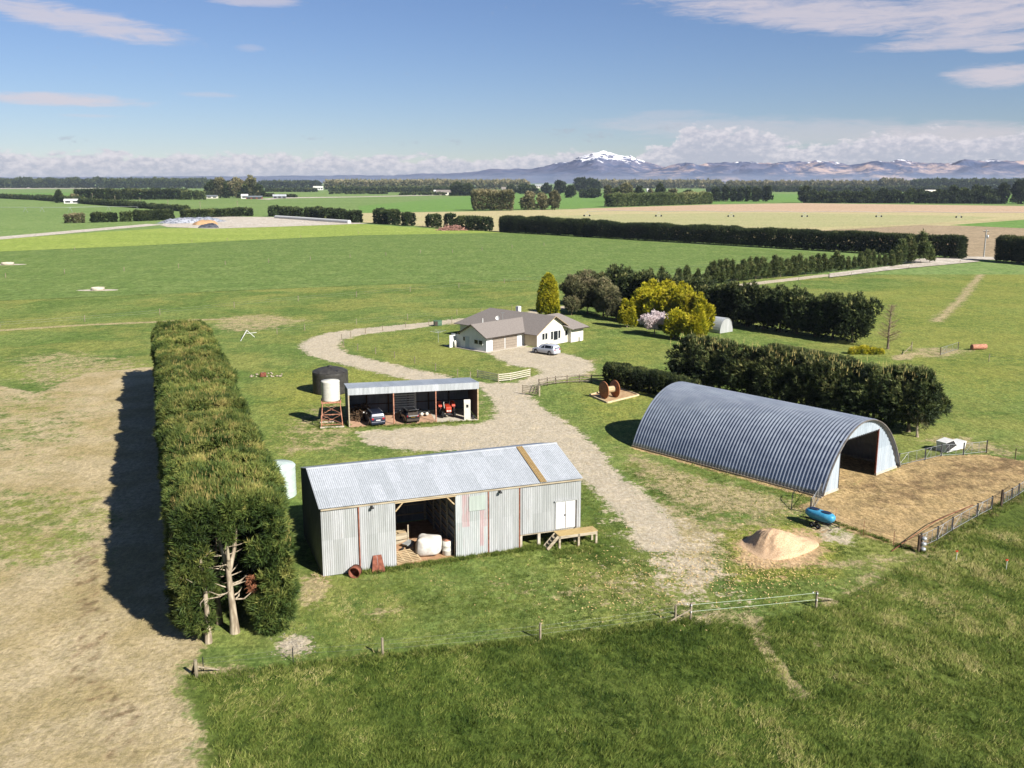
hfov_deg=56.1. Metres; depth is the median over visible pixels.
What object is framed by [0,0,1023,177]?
sky
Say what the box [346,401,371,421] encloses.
firewood heap
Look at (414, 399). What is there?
stock crate
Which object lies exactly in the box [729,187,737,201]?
field tree
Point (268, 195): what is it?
woodland
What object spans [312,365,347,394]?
black water tank
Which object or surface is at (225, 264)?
fence
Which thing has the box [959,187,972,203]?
field tree
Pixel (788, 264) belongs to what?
young tree
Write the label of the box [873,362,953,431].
tree
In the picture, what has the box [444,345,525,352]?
house path
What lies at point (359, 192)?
woodland
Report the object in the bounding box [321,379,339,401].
white water tank
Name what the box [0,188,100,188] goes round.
dry strip
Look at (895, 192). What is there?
field tree
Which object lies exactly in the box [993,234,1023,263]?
shelter hedge
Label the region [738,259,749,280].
young tree
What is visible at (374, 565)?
rusty sheet
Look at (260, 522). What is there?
pine tree
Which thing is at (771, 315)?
belt conifer
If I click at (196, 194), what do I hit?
tree belt
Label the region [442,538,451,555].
drum
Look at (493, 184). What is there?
woodland
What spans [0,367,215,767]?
bare paddock
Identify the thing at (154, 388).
pine tree
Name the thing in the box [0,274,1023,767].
farm ground
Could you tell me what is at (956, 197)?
field tree
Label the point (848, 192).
field tree
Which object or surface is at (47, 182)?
woodland
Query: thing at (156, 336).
pine tree
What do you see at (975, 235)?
fallow field
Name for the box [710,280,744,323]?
belt conifer
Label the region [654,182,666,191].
field tree
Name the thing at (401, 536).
timber panel
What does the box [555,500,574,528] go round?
door
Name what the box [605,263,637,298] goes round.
belt conifer
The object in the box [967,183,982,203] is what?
field tree
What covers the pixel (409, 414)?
black car
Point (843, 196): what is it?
tree belt
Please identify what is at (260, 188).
pine
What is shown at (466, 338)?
side door
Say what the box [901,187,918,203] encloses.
field tree
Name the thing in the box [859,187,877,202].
field tree
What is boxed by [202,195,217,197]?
farm building
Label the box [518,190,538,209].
field tree
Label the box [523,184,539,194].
tree
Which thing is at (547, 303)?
golden column tree
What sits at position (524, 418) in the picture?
gravel drive
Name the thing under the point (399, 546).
scraps
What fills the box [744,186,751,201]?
field tree
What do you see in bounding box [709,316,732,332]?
arch shed
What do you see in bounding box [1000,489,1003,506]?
strainer post
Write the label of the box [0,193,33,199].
hedge
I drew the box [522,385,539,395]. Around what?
folded gate
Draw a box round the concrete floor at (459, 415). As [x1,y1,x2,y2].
[429,408,477,421]
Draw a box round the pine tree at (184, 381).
[153,374,240,424]
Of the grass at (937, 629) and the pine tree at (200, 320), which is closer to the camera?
the grass at (937, 629)
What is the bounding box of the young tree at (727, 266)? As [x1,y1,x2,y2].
[723,258,731,280]
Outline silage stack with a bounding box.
[159,217,224,224]
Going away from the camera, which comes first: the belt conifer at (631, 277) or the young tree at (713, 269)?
the belt conifer at (631, 277)
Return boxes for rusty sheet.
[372,555,378,571]
[377,555,384,571]
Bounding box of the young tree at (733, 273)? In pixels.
[729,258,738,279]
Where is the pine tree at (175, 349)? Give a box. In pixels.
[153,343,228,412]
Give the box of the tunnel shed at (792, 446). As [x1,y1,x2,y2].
[631,381,900,497]
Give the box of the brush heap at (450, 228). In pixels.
[435,224,468,230]
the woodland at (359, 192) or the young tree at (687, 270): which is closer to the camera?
the young tree at (687, 270)
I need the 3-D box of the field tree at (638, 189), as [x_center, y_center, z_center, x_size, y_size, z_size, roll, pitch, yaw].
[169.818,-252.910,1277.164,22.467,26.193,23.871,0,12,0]
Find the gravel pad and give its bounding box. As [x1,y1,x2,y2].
[161,217,367,228]
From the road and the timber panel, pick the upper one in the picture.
the road
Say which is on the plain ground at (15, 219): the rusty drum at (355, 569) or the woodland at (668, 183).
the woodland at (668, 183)
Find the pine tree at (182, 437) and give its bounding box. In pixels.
[158,421,272,546]
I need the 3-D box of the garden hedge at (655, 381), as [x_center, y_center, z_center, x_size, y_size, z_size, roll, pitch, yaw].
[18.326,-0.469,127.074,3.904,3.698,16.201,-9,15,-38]
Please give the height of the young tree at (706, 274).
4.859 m
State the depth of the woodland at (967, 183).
2981.46 m
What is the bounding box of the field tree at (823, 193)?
[817,189,831,202]
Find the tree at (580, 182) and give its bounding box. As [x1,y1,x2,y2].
[573,176,587,190]
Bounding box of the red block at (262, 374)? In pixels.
[260,372,265,376]
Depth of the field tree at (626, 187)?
1269.02 m
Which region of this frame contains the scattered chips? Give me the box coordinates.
[441,496,936,630]
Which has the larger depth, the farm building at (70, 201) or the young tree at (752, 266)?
the farm building at (70, 201)
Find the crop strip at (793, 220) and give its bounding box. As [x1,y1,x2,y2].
[546,213,997,227]
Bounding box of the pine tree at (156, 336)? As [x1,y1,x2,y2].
[149,328,213,381]
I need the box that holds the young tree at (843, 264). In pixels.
[838,254,845,270]
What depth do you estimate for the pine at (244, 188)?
1578.51 m
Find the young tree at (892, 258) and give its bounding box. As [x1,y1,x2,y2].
[887,249,895,265]
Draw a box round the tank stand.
[320,397,343,427]
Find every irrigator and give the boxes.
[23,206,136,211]
[583,211,1023,217]
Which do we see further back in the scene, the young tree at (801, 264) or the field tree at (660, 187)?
the field tree at (660, 187)
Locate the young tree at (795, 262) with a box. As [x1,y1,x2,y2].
[790,255,799,275]
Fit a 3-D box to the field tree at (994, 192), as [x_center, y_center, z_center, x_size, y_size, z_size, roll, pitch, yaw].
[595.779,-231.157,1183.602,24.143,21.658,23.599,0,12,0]
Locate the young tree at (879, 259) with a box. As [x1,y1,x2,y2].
[876,254,883,265]
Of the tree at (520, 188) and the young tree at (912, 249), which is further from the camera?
the tree at (520, 188)
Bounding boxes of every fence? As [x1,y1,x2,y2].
[0,255,811,324]
[5,249,452,277]
[202,643,375,671]
[278,307,487,330]
[341,317,470,377]
[381,605,676,654]
[477,368,529,381]
[536,375,604,393]
[835,514,914,548]
[921,496,993,543]
[986,442,1020,459]
[1003,482,1023,502]
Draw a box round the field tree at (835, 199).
[826,191,843,202]
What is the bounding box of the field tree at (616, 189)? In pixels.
[612,186,620,192]
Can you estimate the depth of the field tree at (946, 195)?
1191.47 m
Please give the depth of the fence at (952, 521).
77.34 m
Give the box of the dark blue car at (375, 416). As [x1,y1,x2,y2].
[363,408,385,425]
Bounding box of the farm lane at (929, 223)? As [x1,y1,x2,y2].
[832,218,1023,228]
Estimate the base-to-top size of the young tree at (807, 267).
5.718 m
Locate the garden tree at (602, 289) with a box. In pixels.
[592,276,618,315]
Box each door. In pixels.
[359,503,396,569]
[455,492,487,556]
[465,336,468,348]
[489,488,518,552]
[493,336,504,350]
[505,334,516,347]
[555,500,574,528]
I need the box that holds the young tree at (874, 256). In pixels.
[871,249,877,267]
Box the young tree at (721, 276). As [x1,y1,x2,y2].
[716,259,726,282]
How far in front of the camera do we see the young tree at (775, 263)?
277.50 m
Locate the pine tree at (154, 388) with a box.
[153,360,237,400]
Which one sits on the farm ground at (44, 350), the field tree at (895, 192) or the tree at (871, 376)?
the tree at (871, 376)
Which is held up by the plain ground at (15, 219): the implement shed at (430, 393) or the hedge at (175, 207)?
the hedge at (175, 207)
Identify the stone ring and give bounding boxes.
[250,372,281,376]
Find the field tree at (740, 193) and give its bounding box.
[736,186,745,201]
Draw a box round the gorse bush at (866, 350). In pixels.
[847,344,884,354]
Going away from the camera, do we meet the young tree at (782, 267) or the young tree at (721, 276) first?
the young tree at (721, 276)
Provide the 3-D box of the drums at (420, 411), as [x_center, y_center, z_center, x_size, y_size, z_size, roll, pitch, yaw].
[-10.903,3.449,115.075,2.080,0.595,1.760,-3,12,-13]
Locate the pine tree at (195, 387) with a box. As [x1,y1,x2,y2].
[154,382,243,462]
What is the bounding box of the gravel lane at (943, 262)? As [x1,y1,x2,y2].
[829,258,977,276]
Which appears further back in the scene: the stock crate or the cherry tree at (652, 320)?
the cherry tree at (652, 320)
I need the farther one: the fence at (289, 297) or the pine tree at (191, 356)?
the fence at (289, 297)
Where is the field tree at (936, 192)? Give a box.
[930,187,942,203]
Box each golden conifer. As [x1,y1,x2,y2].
[617,298,637,326]
[630,286,656,317]
[640,277,658,290]
[642,285,670,326]
[658,278,675,290]
[658,285,683,326]
[662,307,686,338]
[671,288,696,327]
[678,281,696,294]
[681,303,708,337]
[691,291,716,329]
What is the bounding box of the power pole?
[983,229,988,256]
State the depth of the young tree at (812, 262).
288.31 m
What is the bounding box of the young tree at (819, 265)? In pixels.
[812,253,823,273]
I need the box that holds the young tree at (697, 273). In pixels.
[693,267,701,279]
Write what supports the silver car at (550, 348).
on the gravel drive
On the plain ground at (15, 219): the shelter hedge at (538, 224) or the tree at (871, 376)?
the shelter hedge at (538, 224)
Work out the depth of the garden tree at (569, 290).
199.86 m
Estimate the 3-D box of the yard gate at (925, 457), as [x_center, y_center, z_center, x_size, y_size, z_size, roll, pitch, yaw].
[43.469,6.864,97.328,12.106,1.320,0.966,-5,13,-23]
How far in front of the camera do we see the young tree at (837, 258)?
295.86 m
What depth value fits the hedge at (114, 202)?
1065.66 m
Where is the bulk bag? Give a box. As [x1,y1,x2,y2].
[415,533,441,555]
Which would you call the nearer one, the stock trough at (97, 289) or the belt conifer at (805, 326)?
the belt conifer at (805, 326)
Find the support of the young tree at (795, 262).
on the farm ground at (44, 350)
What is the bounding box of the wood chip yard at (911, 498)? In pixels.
[637,448,1023,564]
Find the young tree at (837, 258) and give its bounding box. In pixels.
[830,250,843,269]
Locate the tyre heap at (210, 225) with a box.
[198,223,218,227]
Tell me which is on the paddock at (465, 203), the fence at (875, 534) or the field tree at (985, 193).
the field tree at (985, 193)
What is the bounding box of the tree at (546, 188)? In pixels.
[540,182,552,193]
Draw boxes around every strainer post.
[191,659,219,677]
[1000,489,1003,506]
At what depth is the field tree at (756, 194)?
1312.63 m
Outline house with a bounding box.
[449,306,588,351]
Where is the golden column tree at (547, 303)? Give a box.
[535,272,560,314]
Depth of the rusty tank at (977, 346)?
159.88 m
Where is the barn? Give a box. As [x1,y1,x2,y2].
[300,442,582,575]
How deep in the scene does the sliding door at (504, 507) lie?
72.40 m
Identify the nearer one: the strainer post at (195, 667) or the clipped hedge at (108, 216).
the strainer post at (195, 667)
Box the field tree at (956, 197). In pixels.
[949,184,964,203]
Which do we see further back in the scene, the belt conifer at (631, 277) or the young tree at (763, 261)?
the young tree at (763, 261)
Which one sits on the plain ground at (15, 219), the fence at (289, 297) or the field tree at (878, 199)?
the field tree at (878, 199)
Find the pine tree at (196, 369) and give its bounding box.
[154,359,238,413]
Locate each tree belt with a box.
[73,187,190,199]
[180,190,206,199]
[804,191,906,202]
[914,193,996,203]
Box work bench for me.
[396,529,405,533]
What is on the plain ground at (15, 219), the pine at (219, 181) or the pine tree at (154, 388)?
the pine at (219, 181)
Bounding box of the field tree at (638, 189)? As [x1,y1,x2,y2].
[633,184,644,192]
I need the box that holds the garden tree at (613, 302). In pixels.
[604,290,623,319]
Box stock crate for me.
[392,392,415,413]
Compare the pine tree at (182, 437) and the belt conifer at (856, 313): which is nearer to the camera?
the pine tree at (182, 437)
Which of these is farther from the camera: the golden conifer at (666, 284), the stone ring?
the golden conifer at (666, 284)
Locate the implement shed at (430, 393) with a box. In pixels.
[344,377,478,426]
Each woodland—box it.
[0,175,106,187]
[102,176,209,188]
[256,179,322,188]
[263,193,273,196]
[264,187,317,191]
[286,194,297,196]
[323,178,529,189]
[328,185,449,191]
[329,190,387,193]
[399,191,445,194]
[448,181,473,195]
[598,178,723,188]
[706,185,959,191]
[722,179,897,186]
[876,177,911,186]
[909,176,1023,189]
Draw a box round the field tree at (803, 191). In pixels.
[797,185,811,202]
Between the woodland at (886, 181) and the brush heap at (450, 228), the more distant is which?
the woodland at (886, 181)
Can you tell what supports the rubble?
on the farm ground at (44, 350)
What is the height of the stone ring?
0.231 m
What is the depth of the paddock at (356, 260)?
335.45 m
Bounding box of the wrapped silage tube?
[274,215,350,222]
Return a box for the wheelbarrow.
[401,539,415,549]
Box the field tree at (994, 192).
[987,188,1006,203]
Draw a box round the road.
[905,257,994,262]
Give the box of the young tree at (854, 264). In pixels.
[851,256,857,267]
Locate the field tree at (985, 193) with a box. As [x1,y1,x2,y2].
[977,185,995,203]
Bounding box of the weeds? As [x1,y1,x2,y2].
[186,419,1023,683]
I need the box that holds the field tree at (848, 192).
[840,189,854,202]
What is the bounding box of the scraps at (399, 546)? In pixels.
[396,538,416,554]
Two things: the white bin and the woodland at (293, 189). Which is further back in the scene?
the woodland at (293, 189)
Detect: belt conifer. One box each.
[597,269,624,289]
[605,263,618,280]
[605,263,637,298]
[615,269,648,300]
[629,272,655,295]
[650,270,681,283]
[662,275,681,284]
[681,274,695,289]
[681,274,716,302]
[694,281,730,317]
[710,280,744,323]
[730,280,771,327]
[741,285,777,328]
[758,284,794,332]
[771,284,814,333]
[789,291,831,336]
[808,291,850,339]
[832,291,883,343]
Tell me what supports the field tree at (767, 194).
on the paddock at (465, 203)
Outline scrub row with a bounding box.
[768,342,856,366]
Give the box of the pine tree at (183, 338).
[151,332,221,376]
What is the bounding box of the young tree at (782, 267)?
[778,256,787,276]
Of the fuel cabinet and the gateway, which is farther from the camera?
the fuel cabinet
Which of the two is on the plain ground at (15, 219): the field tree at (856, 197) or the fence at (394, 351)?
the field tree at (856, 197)
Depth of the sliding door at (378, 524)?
68.98 m
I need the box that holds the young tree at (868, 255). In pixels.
[863,248,873,267]
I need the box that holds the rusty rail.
[892,505,972,550]
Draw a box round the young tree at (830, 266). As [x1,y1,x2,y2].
[826,258,833,271]
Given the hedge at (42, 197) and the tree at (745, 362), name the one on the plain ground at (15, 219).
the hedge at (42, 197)
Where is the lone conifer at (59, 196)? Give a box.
[54,189,64,202]
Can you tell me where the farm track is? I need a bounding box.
[0,224,160,238]
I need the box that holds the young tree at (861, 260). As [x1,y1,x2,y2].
[857,251,866,267]
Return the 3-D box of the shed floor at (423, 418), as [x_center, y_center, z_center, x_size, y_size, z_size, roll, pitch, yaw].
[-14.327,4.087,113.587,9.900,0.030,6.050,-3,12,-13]
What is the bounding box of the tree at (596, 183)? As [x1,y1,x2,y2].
[591,178,601,189]
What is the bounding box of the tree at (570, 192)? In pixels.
[564,184,576,197]
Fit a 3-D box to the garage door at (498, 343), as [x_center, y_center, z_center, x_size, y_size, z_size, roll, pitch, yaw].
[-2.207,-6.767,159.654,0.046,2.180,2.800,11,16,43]
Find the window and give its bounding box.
[553,330,557,340]
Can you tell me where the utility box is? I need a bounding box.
[433,320,441,325]
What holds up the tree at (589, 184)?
on the plain ground at (15, 219)
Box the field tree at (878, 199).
[871,190,883,202]
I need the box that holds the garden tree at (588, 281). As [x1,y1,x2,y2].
[568,269,599,313]
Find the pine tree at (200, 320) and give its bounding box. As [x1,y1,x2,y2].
[149,318,202,341]
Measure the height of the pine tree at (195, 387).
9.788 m
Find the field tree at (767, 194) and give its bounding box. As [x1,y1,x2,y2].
[761,185,773,201]
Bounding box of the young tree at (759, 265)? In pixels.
[753,256,763,279]
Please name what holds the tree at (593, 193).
on the paddock at (465, 203)
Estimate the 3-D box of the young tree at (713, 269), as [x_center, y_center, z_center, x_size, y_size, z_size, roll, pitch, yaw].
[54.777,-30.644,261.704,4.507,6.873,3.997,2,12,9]
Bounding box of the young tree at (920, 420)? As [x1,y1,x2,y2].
[906,410,928,436]
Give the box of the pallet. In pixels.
[396,548,421,564]
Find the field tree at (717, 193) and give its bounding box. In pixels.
[711,186,722,201]
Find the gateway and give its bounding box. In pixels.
[667,591,832,622]
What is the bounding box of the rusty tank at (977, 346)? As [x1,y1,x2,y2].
[970,344,987,349]
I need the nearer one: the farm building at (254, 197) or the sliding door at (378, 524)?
the sliding door at (378, 524)
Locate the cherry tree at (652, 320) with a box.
[638,309,667,334]
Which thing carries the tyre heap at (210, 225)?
on the gravel pad
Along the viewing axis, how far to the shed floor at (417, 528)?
77.13 m
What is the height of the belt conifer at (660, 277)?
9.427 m
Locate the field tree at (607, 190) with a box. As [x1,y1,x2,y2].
[603,184,611,197]
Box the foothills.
[32,159,1023,183]
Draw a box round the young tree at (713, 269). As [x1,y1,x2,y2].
[706,260,720,281]
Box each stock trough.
[0,262,25,264]
[76,287,115,290]
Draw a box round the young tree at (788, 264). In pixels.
[784,257,792,276]
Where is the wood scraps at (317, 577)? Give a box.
[311,572,329,582]
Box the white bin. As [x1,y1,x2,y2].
[936,437,966,452]
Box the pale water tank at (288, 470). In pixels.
[274,459,296,498]
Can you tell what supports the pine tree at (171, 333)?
on the farm ground at (44, 350)
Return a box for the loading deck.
[543,526,597,549]
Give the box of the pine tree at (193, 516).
[161,478,236,644]
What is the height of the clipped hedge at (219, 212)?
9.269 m
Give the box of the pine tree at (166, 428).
[153,409,260,478]
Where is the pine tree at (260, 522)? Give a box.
[208,468,303,637]
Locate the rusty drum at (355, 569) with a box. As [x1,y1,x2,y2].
[348,564,361,577]
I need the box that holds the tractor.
[437,400,455,417]
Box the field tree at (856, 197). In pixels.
[849,190,865,202]
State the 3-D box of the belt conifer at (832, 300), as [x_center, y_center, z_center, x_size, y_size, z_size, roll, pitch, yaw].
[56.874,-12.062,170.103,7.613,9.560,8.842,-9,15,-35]
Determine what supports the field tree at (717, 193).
on the paddock at (465, 203)
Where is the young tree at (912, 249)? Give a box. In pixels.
[905,232,918,262]
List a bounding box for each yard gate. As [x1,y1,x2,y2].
[810,482,822,506]
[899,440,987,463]
[940,342,958,354]
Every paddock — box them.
[0,224,509,250]
[0,233,831,300]
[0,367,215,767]
[184,495,1023,767]
[358,193,1023,212]
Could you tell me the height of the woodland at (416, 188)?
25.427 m
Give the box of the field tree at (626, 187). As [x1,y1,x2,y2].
[620,182,633,193]
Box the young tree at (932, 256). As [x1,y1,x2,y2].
[926,244,936,262]
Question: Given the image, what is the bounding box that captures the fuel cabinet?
[464,399,471,419]
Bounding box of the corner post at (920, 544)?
[917,535,926,551]
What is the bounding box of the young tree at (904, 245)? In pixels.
[894,238,909,264]
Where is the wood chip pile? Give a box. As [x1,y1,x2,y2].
[740,528,818,559]
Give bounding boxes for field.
[4,192,191,195]
[265,195,430,199]
[362,203,1023,256]
[587,203,1023,212]
[821,225,1023,256]
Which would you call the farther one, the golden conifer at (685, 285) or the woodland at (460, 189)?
the woodland at (460, 189)
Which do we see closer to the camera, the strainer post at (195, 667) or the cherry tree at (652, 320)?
the strainer post at (195, 667)
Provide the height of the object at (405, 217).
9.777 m
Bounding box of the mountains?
[0,151,1007,179]
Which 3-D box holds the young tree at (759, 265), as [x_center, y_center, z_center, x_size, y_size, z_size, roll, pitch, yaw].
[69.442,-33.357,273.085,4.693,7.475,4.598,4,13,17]
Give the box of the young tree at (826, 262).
[822,252,830,272]
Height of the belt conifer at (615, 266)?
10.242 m
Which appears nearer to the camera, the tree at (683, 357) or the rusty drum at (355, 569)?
the rusty drum at (355, 569)
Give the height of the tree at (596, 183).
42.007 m
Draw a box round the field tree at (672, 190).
[667,188,678,192]
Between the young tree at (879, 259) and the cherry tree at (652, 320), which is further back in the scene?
the young tree at (879, 259)
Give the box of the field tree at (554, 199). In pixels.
[547,189,561,209]
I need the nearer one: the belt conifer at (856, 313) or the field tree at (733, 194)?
the belt conifer at (856, 313)
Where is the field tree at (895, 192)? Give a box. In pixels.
[888,189,902,202]
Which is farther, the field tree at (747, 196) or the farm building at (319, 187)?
the farm building at (319, 187)
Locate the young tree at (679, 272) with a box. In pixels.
[674,267,683,279]
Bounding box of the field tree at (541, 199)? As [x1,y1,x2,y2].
[536,191,548,209]
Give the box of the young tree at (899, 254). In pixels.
[895,245,903,263]
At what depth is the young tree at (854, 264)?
302.51 m
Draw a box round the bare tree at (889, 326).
[874,305,900,348]
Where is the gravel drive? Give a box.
[277,274,852,654]
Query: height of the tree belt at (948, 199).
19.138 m
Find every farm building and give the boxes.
[63,199,77,203]
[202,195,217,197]
[241,194,248,198]
[246,196,262,198]
[272,194,285,197]
[313,186,322,189]
[436,190,450,194]
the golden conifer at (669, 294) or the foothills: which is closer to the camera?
the golden conifer at (669, 294)
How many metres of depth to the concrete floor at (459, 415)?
114.50 m
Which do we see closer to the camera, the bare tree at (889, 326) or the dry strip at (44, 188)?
the bare tree at (889, 326)
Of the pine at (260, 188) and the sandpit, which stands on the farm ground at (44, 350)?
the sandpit
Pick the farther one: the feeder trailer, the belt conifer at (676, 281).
the belt conifer at (676, 281)
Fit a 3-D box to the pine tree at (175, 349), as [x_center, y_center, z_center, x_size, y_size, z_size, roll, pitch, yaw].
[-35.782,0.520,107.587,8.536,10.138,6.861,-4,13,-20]
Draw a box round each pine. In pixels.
[203,178,216,194]
[213,176,226,197]
[218,180,233,197]
[227,177,243,197]
[237,180,250,195]
[245,174,260,195]
[250,184,265,196]
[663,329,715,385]
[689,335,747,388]
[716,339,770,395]
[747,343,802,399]
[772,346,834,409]
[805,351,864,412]
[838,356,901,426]
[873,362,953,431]
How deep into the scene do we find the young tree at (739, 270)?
267.66 m
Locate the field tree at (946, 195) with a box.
[937,189,952,203]
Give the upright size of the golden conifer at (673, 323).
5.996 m
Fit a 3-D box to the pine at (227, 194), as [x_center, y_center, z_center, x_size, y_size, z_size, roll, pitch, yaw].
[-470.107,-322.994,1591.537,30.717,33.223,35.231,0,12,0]
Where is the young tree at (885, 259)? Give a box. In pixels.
[882,254,889,265]
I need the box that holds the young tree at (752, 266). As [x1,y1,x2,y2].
[747,255,756,279]
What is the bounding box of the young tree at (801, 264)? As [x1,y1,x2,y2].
[797,252,804,274]
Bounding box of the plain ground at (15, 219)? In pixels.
[0,184,1023,273]
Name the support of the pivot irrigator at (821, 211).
on the plain ground at (15, 219)
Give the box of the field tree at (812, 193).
[806,189,818,202]
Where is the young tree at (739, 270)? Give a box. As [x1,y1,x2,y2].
[732,264,742,281]
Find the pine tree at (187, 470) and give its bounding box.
[158,446,295,584]
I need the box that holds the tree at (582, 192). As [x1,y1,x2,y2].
[579,189,586,197]
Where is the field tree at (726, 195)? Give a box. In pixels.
[721,185,730,201]
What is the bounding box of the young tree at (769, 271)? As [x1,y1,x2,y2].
[764,262,771,277]
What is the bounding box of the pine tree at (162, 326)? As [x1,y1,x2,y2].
[150,319,213,365]
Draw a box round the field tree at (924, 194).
[916,188,936,203]
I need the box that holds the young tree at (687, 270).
[682,265,691,278]
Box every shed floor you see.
[350,410,434,426]
[396,519,453,564]
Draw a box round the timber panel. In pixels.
[396,525,408,544]
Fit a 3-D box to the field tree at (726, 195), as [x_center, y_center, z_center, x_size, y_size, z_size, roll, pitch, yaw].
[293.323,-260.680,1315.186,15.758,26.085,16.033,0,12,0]
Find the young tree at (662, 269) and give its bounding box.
[658,265,668,275]
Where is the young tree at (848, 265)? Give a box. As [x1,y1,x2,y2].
[845,255,851,269]
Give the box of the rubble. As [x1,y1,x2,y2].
[271,628,315,659]
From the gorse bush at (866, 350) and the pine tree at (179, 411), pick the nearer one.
the pine tree at (179, 411)
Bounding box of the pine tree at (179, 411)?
[154,405,256,490]
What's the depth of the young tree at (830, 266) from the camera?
294.41 m
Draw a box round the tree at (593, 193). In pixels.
[583,188,601,197]
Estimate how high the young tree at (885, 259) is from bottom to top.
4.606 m
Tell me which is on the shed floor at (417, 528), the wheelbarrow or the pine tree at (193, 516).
the wheelbarrow
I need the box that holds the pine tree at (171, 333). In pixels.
[150,328,217,382]
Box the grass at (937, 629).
[197,461,1023,767]
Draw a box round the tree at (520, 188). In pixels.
[516,183,527,193]
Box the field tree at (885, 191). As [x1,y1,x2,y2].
[879,187,894,202]
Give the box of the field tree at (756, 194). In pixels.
[751,186,763,201]
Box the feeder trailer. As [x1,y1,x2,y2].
[798,507,839,528]
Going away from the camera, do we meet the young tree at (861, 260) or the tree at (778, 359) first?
the tree at (778, 359)
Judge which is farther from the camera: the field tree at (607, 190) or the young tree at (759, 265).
the field tree at (607, 190)
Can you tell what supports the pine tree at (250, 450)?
on the farm ground at (44, 350)
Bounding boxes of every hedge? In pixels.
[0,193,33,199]
[33,194,84,203]
[62,212,84,222]
[82,197,147,208]
[89,211,118,222]
[119,210,132,221]
[132,208,175,220]
[146,202,190,210]
[179,206,253,217]
[498,215,590,236]
[585,219,968,258]
[602,361,701,394]
[604,190,712,206]
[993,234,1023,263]
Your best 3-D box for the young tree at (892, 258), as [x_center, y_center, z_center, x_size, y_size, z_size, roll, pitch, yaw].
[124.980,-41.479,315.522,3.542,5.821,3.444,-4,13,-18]
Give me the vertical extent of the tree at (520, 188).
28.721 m
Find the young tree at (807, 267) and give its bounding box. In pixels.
[803,258,810,271]
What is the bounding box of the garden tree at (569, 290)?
[558,272,585,314]
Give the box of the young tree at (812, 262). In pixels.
[806,255,816,272]
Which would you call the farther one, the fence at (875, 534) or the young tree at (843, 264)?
the young tree at (843, 264)
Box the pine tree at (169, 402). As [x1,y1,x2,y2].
[152,387,251,474]
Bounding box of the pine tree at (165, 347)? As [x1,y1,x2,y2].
[153,342,219,383]
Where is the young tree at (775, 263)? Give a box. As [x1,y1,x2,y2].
[770,254,780,276]
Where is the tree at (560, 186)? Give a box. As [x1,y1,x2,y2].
[553,179,566,193]
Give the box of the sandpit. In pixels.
[589,388,638,402]
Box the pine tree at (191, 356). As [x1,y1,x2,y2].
[153,350,230,402]
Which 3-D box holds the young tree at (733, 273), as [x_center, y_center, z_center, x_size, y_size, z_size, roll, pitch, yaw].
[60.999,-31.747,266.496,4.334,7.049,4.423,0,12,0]
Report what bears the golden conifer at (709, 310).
on the farm ground at (44, 350)
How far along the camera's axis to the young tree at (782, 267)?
279.39 m
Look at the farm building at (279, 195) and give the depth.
1561.94 m
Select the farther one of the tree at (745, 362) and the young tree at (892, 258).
the young tree at (892, 258)
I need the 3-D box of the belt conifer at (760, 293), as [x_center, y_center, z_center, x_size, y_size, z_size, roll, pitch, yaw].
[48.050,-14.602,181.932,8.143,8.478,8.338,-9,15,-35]
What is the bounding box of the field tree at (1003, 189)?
[995,182,1010,203]
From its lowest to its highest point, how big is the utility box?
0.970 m
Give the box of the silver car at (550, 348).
[532,343,560,354]
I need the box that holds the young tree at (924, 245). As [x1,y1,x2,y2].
[916,229,931,261]
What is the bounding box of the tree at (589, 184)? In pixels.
[585,178,592,190]
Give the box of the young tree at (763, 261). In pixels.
[759,255,768,278]
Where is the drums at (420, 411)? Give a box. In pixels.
[418,409,429,415]
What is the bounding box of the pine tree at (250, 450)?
[159,441,271,560]
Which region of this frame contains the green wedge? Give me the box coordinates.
[958,220,1023,227]
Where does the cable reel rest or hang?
on the sandpit
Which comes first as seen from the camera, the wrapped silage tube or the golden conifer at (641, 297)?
the golden conifer at (641, 297)
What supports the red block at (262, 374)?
on the farm ground at (44, 350)
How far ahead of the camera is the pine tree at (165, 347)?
111.67 m
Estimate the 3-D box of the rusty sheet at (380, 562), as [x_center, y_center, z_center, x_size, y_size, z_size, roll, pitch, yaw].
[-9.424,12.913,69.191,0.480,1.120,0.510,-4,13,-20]
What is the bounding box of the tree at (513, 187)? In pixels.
[506,183,516,192]
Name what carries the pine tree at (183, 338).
on the farm ground at (44, 350)
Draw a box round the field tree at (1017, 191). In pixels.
[1009,179,1023,203]
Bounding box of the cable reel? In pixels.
[599,380,619,398]
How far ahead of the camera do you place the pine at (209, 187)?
1578.43 m
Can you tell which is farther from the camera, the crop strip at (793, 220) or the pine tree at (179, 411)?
the crop strip at (793, 220)
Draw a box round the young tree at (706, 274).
[701,269,711,279]
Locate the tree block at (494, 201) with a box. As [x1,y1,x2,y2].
[470,188,514,210]
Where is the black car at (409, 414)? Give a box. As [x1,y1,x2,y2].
[399,406,419,422]

